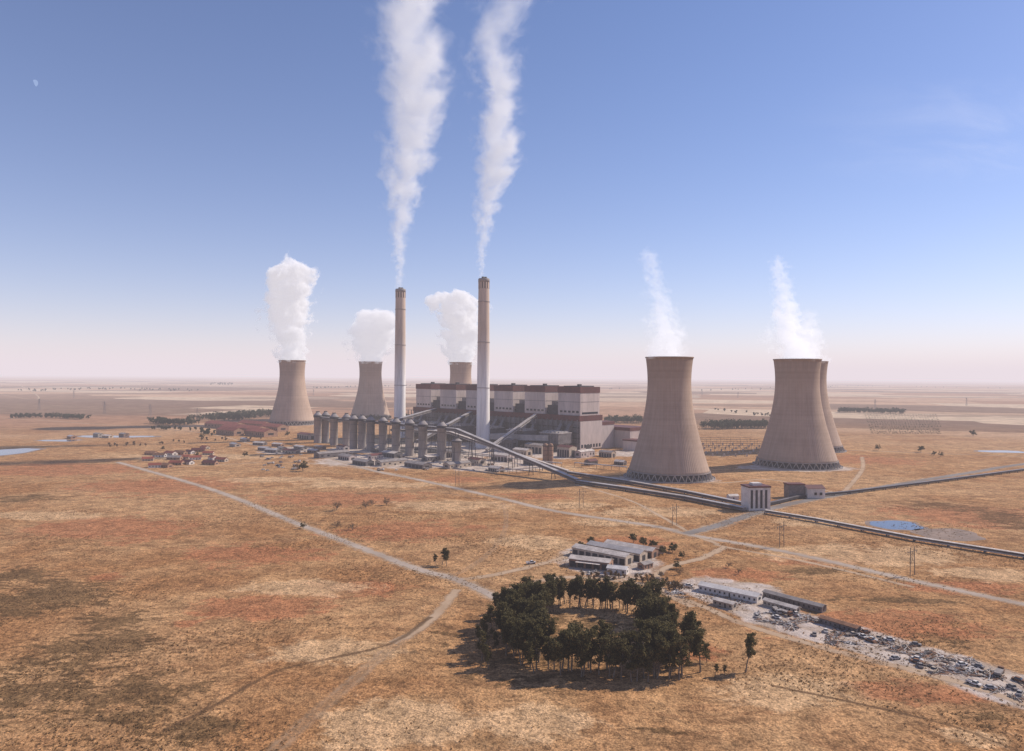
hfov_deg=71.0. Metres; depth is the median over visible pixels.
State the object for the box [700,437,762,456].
switchyard
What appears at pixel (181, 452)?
village house
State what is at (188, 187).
sky
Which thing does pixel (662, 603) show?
eucalyptus tree
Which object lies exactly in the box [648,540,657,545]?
broadleaf tree
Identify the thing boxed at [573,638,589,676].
eucalyptus tree
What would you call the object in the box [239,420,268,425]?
red roof workshop
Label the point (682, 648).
eucalyptus tree
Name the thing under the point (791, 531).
power line wires
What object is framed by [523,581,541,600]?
eucalyptus tree
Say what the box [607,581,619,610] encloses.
eucalyptus tree
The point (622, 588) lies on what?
eucalyptus tree
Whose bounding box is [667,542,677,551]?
broadleaf tree
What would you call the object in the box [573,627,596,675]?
eucalyptus tree
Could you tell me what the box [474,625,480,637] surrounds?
eucalyptus tree
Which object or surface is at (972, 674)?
scrap heap
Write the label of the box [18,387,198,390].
distant trees
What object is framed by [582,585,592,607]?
eucalyptus tree
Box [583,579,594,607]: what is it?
eucalyptus tree
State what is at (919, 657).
parked car
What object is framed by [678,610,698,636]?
eucalyptus tree
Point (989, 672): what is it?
scrap heap
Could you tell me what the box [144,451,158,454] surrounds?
village house
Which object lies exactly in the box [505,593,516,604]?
eucalyptus tree
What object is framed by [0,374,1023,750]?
ground
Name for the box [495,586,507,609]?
eucalyptus tree
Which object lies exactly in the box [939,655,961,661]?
scrap heap
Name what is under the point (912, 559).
power pole
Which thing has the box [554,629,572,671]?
eucalyptus tree
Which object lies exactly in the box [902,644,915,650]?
scrap heap
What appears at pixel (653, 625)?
eucalyptus tree
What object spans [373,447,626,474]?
pipe rack
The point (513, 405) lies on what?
power station building
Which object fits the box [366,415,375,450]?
coal silo
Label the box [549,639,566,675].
eucalyptus tree
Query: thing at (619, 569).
farm shed
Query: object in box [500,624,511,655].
eucalyptus tree
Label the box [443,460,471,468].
industrial shed
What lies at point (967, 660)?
scrap heap
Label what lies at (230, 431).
red roof workshop
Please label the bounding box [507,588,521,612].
eucalyptus tree
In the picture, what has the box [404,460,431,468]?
industrial shed
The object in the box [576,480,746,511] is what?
coal conveyor
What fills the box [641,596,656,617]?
eucalyptus tree
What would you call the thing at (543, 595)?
eucalyptus tree
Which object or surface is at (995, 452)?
pond bank
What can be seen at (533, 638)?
eucalyptus tree
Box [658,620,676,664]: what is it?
eucalyptus tree
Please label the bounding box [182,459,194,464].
village house
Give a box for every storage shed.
[67,435,76,438]
[93,432,102,435]
[102,434,113,437]
[118,432,128,435]
[229,442,240,446]
[240,437,249,441]
[252,441,267,445]
[257,446,271,450]
[265,448,281,452]
[271,442,284,446]
[282,448,299,453]
[294,445,306,449]
[307,449,319,452]
[314,445,326,449]
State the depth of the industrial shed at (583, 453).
981.41 m
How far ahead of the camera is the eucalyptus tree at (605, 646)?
261.14 m
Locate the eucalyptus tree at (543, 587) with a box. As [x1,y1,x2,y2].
[538,584,550,606]
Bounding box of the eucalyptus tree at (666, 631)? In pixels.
[660,625,690,674]
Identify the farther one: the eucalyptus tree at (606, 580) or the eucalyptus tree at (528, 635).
the eucalyptus tree at (606, 580)
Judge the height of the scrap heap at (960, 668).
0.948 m
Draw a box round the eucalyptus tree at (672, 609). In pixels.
[666,603,678,618]
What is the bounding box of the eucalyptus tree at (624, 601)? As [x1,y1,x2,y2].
[622,589,628,611]
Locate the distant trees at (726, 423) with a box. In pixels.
[699,418,768,428]
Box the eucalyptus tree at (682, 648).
[668,636,692,679]
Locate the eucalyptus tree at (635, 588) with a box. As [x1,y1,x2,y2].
[633,583,640,595]
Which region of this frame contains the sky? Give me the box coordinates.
[0,0,1023,379]
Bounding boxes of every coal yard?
[321,438,415,443]
[370,447,466,453]
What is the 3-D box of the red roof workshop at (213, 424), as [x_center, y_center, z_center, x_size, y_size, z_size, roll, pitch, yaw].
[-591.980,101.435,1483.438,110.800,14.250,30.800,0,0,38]
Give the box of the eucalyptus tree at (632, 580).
[621,577,635,595]
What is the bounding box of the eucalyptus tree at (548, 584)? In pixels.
[537,581,554,607]
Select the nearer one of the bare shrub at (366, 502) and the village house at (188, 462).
the bare shrub at (366, 502)
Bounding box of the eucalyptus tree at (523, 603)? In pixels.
[517,597,535,614]
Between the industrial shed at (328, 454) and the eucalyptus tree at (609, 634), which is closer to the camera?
the eucalyptus tree at (609, 634)
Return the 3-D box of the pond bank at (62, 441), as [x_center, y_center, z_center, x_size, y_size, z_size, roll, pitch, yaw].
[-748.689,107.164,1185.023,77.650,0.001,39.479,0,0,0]
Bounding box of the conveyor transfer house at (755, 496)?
[740,482,770,510]
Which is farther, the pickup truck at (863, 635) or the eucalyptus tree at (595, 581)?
the eucalyptus tree at (595, 581)
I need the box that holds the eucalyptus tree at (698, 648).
[689,624,709,672]
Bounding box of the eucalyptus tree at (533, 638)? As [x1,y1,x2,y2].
[527,623,547,670]
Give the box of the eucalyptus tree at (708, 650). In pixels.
[700,642,710,662]
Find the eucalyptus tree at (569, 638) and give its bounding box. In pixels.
[559,629,578,670]
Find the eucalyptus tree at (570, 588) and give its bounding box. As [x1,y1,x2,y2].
[565,579,574,607]
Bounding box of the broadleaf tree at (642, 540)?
[639,537,646,544]
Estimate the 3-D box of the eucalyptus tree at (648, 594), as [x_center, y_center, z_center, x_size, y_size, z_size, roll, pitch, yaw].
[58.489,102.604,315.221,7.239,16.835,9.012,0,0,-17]
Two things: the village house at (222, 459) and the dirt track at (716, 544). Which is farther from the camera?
the village house at (222, 459)
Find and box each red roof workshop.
[204,420,246,427]
[216,426,243,435]
[222,423,269,432]
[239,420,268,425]
[245,427,277,436]
[260,423,288,431]
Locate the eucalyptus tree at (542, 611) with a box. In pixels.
[534,607,551,657]
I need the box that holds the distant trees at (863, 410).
[837,407,905,413]
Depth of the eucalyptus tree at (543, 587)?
324.74 m
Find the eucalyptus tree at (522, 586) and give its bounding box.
[517,583,525,598]
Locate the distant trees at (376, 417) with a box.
[329,414,409,422]
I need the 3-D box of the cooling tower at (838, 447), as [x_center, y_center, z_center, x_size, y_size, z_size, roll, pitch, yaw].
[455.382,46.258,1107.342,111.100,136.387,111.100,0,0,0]
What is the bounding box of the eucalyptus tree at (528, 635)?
[522,630,535,666]
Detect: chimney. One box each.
[394,287,405,437]
[474,277,490,447]
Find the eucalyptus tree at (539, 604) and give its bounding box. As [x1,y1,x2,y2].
[531,600,548,614]
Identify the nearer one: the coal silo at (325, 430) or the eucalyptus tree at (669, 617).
the eucalyptus tree at (669, 617)
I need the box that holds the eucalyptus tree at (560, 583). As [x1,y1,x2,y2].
[555,578,564,607]
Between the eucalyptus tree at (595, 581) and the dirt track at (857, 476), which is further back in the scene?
the dirt track at (857, 476)
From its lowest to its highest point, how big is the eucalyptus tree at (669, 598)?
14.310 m
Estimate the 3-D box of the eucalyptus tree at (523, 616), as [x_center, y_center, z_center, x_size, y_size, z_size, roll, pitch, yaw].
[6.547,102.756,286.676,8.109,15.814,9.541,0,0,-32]
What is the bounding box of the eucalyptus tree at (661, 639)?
[653,635,670,678]
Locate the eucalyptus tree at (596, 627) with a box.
[585,624,600,672]
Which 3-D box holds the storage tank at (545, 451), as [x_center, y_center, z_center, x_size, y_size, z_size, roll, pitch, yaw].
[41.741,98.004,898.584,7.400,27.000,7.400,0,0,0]
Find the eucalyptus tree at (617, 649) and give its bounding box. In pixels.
[606,639,622,677]
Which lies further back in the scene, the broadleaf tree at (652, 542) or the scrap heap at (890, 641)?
the broadleaf tree at (652, 542)
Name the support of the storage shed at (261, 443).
on the ground at (298, 674)
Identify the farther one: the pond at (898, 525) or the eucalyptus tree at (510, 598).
the pond at (898, 525)
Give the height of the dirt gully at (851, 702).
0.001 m
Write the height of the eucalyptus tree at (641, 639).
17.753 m
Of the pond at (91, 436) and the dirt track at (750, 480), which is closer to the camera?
the dirt track at (750, 480)
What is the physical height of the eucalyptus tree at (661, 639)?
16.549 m
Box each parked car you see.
[860,629,870,633]
[864,637,875,642]
[883,636,894,640]
[889,655,900,659]
[910,641,921,645]
[911,655,923,660]
[911,658,922,662]
[917,662,923,667]
[955,661,967,665]
[971,663,984,668]
[983,684,997,689]
[1006,683,1018,689]
[1011,676,1023,681]
[1016,689,1023,695]
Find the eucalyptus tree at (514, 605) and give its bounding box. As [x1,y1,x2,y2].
[507,603,518,615]
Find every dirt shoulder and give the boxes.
[304,450,1022,605]
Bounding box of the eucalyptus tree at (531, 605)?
[520,598,535,612]
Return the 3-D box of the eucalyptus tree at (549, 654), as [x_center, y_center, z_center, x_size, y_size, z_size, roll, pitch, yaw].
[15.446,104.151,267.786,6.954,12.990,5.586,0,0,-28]
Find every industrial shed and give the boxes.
[297,432,313,439]
[314,450,349,458]
[336,444,349,450]
[338,453,356,460]
[352,458,373,465]
[368,453,383,459]
[375,458,407,466]
[381,450,402,457]
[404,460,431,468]
[421,454,439,461]
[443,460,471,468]
[446,449,451,457]
[468,457,485,465]
[488,465,504,471]
[491,452,514,461]
[501,438,517,450]
[513,447,531,456]
[525,442,542,453]
[557,444,576,457]
[575,449,594,457]
[584,458,597,464]
[599,450,615,457]
[614,459,626,464]
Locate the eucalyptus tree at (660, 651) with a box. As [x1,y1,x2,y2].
[652,641,669,675]
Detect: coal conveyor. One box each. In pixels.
[319,417,578,483]
[388,408,437,448]
[390,429,569,472]
[415,411,472,452]
[485,414,537,451]
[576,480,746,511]
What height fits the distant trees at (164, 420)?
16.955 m
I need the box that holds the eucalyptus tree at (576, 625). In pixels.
[568,621,588,667]
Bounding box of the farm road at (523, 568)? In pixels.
[463,552,571,579]
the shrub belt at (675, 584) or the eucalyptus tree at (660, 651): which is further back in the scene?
the shrub belt at (675, 584)
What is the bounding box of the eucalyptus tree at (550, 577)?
[545,575,558,611]
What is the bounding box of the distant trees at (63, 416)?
[10,412,91,419]
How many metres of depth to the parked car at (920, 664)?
273.43 m
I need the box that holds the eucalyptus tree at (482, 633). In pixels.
[476,630,486,660]
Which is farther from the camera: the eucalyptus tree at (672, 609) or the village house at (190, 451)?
the village house at (190, 451)
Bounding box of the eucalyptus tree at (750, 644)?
[744,632,758,672]
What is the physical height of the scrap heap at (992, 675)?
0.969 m
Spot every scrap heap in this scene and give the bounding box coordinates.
[753,617,772,622]
[789,615,808,622]
[803,618,820,622]
[824,633,832,641]
[825,639,839,646]
[830,627,845,634]
[831,632,843,638]
[833,640,862,646]
[875,647,914,654]
[882,636,896,648]
[892,645,903,649]
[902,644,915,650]
[907,658,948,671]
[915,649,935,657]
[925,669,949,675]
[926,652,953,662]
[929,657,954,663]
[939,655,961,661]
[939,663,977,673]
[940,664,965,672]
[950,671,993,677]
[957,656,978,665]
[965,662,990,673]
[980,668,1006,680]
[985,674,999,678]
[988,685,1006,694]
[1007,693,1023,702]
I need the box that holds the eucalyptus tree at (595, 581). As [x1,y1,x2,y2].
[590,578,600,607]
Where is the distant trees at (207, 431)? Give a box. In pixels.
[151,425,215,435]
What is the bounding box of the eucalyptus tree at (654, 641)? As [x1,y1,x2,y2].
[650,634,661,677]
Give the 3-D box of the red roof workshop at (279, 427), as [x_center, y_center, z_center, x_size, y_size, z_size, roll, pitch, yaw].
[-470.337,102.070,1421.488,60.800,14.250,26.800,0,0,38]
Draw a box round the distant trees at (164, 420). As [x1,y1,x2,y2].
[147,416,199,425]
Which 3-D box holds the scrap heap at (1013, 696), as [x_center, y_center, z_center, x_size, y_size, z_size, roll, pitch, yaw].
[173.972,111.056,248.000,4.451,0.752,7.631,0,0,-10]
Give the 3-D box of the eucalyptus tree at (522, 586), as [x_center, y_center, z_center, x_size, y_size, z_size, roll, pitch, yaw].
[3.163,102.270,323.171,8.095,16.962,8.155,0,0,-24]
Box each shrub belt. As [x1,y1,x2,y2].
[108,436,261,446]
[575,569,682,590]
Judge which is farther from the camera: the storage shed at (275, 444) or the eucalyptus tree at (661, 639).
the storage shed at (275, 444)
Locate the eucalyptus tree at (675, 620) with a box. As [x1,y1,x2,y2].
[671,616,677,627]
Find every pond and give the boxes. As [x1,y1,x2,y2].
[0,448,38,454]
[37,440,73,440]
[79,435,153,437]
[870,521,923,529]
[910,528,985,540]
[979,450,1023,452]
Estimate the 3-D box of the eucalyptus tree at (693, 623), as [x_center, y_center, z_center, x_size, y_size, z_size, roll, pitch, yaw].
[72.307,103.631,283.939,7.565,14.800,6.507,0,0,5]
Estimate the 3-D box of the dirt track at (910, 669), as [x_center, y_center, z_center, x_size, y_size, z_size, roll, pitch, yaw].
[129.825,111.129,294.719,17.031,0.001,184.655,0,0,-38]
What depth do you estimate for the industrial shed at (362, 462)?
880.62 m
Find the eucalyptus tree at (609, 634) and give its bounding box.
[597,626,613,666]
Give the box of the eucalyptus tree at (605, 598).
[600,586,609,608]
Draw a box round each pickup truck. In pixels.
[845,631,856,636]
[856,632,866,638]
[929,666,937,672]
[965,678,982,686]
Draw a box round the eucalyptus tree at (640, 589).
[636,583,645,598]
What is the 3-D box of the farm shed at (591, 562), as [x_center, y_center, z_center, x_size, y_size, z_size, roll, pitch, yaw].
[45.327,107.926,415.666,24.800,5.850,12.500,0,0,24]
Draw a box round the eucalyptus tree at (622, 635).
[611,629,633,668]
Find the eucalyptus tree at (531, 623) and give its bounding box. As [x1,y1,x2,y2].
[522,617,540,657]
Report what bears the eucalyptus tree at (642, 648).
on the ground at (298, 674)
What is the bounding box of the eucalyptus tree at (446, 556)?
[443,550,448,566]
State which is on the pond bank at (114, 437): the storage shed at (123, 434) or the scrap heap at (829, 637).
the storage shed at (123, 434)
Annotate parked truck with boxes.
[772,606,781,613]
[777,608,792,616]
[994,665,1004,676]
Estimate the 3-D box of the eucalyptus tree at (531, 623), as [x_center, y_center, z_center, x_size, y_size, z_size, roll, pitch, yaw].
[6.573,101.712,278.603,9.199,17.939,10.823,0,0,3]
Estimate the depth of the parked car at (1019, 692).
249.91 m
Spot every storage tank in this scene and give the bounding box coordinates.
[542,443,547,462]
[548,443,553,463]
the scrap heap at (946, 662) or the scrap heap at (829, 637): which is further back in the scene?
the scrap heap at (829, 637)
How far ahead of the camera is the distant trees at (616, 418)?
1721.12 m
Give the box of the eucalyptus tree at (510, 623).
[505,616,515,656]
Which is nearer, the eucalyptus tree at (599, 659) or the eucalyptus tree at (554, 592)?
the eucalyptus tree at (599, 659)
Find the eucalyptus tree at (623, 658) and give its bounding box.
[613,637,628,678]
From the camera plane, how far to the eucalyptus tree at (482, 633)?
278.07 m
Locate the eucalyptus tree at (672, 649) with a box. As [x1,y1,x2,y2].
[664,639,675,678]
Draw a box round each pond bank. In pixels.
[0,448,46,455]
[33,439,76,441]
[76,435,161,437]
[865,520,927,530]
[974,450,1022,452]
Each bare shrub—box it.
[333,502,341,509]
[347,523,356,529]
[361,500,370,507]
[674,568,682,573]
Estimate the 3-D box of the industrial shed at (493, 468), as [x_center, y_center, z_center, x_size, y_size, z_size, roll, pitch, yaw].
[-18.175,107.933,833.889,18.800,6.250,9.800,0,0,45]
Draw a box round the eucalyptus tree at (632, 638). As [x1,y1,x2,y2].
[627,630,637,672]
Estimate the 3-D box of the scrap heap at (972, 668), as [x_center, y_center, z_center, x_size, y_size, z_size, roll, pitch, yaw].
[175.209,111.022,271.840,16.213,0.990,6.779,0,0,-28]
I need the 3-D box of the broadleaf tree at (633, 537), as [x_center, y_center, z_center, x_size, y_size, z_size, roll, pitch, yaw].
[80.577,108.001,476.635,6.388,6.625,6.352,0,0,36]
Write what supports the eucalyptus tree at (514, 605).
on the ground at (298, 674)
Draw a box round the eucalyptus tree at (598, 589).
[595,581,604,608]
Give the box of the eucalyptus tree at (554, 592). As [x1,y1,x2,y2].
[548,580,557,611]
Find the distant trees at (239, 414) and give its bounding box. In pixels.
[185,408,271,420]
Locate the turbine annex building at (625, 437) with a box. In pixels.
[614,425,640,450]
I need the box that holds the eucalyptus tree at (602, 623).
[595,620,614,669]
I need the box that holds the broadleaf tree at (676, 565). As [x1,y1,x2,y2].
[673,561,681,566]
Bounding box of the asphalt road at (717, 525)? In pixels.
[681,463,1023,534]
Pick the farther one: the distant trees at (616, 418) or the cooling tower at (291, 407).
the distant trees at (616, 418)
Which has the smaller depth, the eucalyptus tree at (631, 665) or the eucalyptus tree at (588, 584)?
the eucalyptus tree at (631, 665)
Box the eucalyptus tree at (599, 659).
[588,635,608,675]
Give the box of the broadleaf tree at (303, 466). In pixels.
[296,460,308,468]
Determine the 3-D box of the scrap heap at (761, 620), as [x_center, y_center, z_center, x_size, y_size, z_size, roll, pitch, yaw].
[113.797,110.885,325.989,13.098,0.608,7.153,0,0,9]
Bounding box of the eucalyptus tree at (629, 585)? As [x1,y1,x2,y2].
[617,581,636,613]
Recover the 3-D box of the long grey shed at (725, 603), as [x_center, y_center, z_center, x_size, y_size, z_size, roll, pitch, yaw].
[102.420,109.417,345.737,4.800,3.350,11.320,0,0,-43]
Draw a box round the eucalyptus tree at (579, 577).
[571,575,585,606]
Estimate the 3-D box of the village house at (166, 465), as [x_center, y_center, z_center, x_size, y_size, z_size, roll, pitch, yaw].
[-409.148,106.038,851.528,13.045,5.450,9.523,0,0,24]
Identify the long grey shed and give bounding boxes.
[712,597,737,609]
[762,597,801,612]
[818,615,862,632]
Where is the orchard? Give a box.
[864,414,940,433]
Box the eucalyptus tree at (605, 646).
[600,635,616,677]
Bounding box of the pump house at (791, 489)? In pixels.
[783,482,825,498]
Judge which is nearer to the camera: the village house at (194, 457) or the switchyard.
the village house at (194, 457)
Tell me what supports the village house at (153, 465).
on the ground at (298, 674)
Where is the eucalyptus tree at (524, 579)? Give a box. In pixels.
[520,574,533,583]
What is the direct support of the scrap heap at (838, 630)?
on the ground at (298, 674)
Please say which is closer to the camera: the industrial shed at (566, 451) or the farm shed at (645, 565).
the farm shed at (645, 565)
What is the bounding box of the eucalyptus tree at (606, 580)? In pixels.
[602,576,616,608]
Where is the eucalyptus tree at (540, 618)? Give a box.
[534,614,550,662]
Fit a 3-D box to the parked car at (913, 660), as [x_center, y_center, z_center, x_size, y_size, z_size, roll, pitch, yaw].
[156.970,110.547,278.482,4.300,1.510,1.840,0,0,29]
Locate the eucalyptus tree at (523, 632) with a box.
[515,624,527,664]
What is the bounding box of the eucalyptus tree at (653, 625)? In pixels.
[646,619,663,663]
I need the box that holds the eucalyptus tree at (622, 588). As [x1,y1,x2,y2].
[618,586,625,610]
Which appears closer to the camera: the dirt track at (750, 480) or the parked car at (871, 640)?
the parked car at (871, 640)
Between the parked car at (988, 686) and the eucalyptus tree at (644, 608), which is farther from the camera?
the eucalyptus tree at (644, 608)
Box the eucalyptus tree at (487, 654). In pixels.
[482,643,492,668]
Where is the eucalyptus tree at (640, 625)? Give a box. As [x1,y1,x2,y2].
[633,617,651,643]
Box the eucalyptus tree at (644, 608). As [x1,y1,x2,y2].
[631,597,652,624]
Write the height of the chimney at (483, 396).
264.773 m
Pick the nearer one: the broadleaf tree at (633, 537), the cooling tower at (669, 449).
the broadleaf tree at (633, 537)
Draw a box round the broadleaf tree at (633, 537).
[628,533,636,542]
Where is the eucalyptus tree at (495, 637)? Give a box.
[492,631,500,652]
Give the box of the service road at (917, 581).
[306,450,1023,605]
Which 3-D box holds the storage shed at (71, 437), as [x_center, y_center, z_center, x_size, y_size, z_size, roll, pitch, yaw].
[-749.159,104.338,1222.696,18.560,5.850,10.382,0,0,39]
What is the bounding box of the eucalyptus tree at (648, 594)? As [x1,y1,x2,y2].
[639,589,651,609]
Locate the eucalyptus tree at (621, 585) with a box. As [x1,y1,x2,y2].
[617,583,623,608]
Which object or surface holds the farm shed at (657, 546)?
on the ground at (298, 674)
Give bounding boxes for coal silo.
[313,411,321,442]
[322,411,329,442]
[329,413,338,445]
[342,413,349,445]
[349,414,357,448]
[357,414,366,448]
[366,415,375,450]
[378,416,387,451]
[391,417,400,451]
[405,418,414,455]
[418,419,427,457]
[436,421,446,460]
[451,436,461,461]
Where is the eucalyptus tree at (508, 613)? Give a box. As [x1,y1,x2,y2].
[503,611,516,619]
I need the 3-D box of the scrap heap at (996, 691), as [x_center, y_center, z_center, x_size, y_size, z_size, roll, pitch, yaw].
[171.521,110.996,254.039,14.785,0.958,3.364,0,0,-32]
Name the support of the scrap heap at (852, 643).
on the ground at (298, 674)
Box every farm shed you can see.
[568,554,612,570]
[572,543,632,565]
[586,540,646,561]
[604,539,658,557]
[606,564,629,574]
[637,560,653,569]
[650,545,663,553]
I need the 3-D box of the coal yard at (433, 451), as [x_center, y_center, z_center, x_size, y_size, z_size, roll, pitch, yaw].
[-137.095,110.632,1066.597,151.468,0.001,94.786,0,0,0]
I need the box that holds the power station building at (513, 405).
[406,382,614,449]
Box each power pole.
[670,503,678,525]
[777,522,785,547]
[907,546,916,575]
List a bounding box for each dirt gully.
[176,617,431,724]
[771,685,925,718]
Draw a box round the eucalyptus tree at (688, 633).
[683,630,694,665]
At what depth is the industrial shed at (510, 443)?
1063.85 m
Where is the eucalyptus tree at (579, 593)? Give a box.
[571,576,585,609]
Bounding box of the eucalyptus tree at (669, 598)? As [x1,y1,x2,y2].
[656,595,672,604]
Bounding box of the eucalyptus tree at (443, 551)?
[440,548,446,564]
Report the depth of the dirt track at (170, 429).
1411.93 m
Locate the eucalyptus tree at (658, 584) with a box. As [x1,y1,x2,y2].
[644,578,666,597]
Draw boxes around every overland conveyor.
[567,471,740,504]
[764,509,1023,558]
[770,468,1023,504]
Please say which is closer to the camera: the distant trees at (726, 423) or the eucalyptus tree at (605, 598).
the eucalyptus tree at (605, 598)
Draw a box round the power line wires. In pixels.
[453,474,1020,579]
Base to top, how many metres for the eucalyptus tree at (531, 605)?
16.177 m
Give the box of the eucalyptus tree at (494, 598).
[492,592,499,605]
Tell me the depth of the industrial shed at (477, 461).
888.43 m
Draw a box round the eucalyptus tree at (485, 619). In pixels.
[478,614,494,642]
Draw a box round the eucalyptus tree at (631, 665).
[621,645,641,681]
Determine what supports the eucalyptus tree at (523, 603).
on the ground at (298, 674)
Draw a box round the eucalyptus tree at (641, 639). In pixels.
[634,628,654,678]
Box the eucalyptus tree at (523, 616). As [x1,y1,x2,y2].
[515,612,529,628]
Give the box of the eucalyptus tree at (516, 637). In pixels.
[508,617,526,664]
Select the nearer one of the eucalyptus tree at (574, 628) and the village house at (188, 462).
the eucalyptus tree at (574, 628)
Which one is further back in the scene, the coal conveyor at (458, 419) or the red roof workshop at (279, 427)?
the red roof workshop at (279, 427)
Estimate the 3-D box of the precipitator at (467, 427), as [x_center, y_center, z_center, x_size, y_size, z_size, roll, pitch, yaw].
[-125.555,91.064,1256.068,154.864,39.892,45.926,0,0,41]
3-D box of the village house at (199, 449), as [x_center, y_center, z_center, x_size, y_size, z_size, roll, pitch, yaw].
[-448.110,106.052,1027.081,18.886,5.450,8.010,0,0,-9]
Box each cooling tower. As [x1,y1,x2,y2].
[268,360,313,425]
[350,361,391,418]
[449,362,471,383]
[623,356,715,483]
[752,359,842,470]
[820,361,846,452]
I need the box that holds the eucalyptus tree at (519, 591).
[509,582,524,600]
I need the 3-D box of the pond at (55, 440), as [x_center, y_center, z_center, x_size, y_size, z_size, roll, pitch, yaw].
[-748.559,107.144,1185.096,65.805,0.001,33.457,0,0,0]
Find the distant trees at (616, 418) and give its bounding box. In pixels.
[604,414,642,422]
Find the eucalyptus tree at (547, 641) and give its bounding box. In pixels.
[541,635,553,668]
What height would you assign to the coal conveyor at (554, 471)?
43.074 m
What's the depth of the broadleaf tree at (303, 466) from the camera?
820.89 m
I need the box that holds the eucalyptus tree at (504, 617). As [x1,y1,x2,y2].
[501,614,509,651]
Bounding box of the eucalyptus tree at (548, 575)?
[542,573,560,587]
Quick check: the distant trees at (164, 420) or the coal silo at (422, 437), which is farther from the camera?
the distant trees at (164, 420)
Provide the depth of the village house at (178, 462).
873.96 m
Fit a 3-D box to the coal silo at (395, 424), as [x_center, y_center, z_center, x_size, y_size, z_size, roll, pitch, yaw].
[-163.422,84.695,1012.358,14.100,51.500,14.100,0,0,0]
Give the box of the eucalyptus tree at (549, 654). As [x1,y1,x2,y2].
[543,637,561,671]
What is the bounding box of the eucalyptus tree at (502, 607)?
[496,601,513,621]
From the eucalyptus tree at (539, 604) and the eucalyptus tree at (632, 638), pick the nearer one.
the eucalyptus tree at (632, 638)
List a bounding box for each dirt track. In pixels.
[12,418,258,446]
[144,462,411,477]
[390,589,459,643]
[506,576,654,589]
[574,484,687,530]
[627,479,832,491]
[654,546,727,606]
[663,590,1023,704]
[694,536,913,587]
[718,450,1018,456]
[842,457,864,490]
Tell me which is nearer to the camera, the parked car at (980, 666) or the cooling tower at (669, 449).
the parked car at (980, 666)
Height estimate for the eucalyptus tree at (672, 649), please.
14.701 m
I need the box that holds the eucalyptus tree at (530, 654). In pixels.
[522,640,534,672]
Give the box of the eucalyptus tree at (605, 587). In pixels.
[595,585,606,608]
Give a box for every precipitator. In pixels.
[406,414,423,436]
[414,417,475,441]
[426,415,448,439]
[475,419,504,441]
[489,423,571,450]
[493,421,536,447]
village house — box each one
[142,456,153,460]
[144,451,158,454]
[148,462,161,467]
[152,453,166,456]
[161,462,173,467]
[163,450,177,454]
[166,455,182,459]
[168,460,184,464]
[174,450,187,454]
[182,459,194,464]
[185,449,195,453]
[189,455,201,459]
[191,448,205,451]
[200,445,209,448]
[201,460,218,464]
[202,451,213,454]
[208,455,217,459]
[214,457,228,461]
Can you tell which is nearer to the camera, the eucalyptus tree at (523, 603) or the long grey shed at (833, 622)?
the eucalyptus tree at (523, 603)
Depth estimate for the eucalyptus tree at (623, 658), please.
260.88 m
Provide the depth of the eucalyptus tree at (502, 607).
293.45 m
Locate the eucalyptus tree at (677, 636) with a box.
[670,632,680,675]
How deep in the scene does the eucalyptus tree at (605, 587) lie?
340.03 m
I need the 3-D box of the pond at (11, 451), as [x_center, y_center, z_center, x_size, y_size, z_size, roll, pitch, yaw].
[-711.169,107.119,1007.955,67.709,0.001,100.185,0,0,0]
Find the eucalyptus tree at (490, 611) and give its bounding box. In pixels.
[486,604,495,627]
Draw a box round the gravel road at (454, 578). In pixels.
[117,462,492,597]
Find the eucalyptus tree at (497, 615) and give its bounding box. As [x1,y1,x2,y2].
[495,613,503,630]
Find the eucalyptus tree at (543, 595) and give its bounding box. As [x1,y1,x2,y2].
[530,590,549,605]
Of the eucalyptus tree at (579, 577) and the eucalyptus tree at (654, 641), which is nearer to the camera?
the eucalyptus tree at (654, 641)
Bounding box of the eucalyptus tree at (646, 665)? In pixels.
[641,646,654,682]
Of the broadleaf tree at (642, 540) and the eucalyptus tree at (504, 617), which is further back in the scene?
the broadleaf tree at (642, 540)
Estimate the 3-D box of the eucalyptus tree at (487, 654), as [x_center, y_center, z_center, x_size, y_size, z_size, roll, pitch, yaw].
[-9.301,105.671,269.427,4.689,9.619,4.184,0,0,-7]
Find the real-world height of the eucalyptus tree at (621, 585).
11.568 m
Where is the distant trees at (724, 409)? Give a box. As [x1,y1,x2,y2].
[714,408,770,415]
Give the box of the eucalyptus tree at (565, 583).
[559,575,568,603]
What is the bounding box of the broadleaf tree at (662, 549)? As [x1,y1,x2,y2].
[658,546,666,552]
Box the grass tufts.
[0,502,1023,750]
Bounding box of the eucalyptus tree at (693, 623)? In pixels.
[687,620,701,654]
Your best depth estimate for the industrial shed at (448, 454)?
973.49 m
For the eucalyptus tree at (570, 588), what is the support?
on the ground at (298, 674)
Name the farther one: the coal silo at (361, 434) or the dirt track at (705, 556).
the coal silo at (361, 434)
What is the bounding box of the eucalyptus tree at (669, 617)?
[660,612,676,623]
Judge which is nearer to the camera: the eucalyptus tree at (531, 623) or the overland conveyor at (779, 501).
the eucalyptus tree at (531, 623)
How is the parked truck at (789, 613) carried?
on the ground at (298, 674)
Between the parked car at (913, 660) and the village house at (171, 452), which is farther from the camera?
the village house at (171, 452)
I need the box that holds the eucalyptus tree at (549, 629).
[540,615,558,664]
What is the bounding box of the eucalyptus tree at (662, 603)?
[650,595,667,620]
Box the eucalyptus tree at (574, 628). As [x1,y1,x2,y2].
[567,624,580,671]
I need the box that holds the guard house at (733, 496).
[727,494,738,499]
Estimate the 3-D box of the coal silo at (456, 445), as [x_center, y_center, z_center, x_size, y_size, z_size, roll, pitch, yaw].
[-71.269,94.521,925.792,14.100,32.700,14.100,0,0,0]
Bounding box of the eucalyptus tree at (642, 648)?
[631,644,646,681]

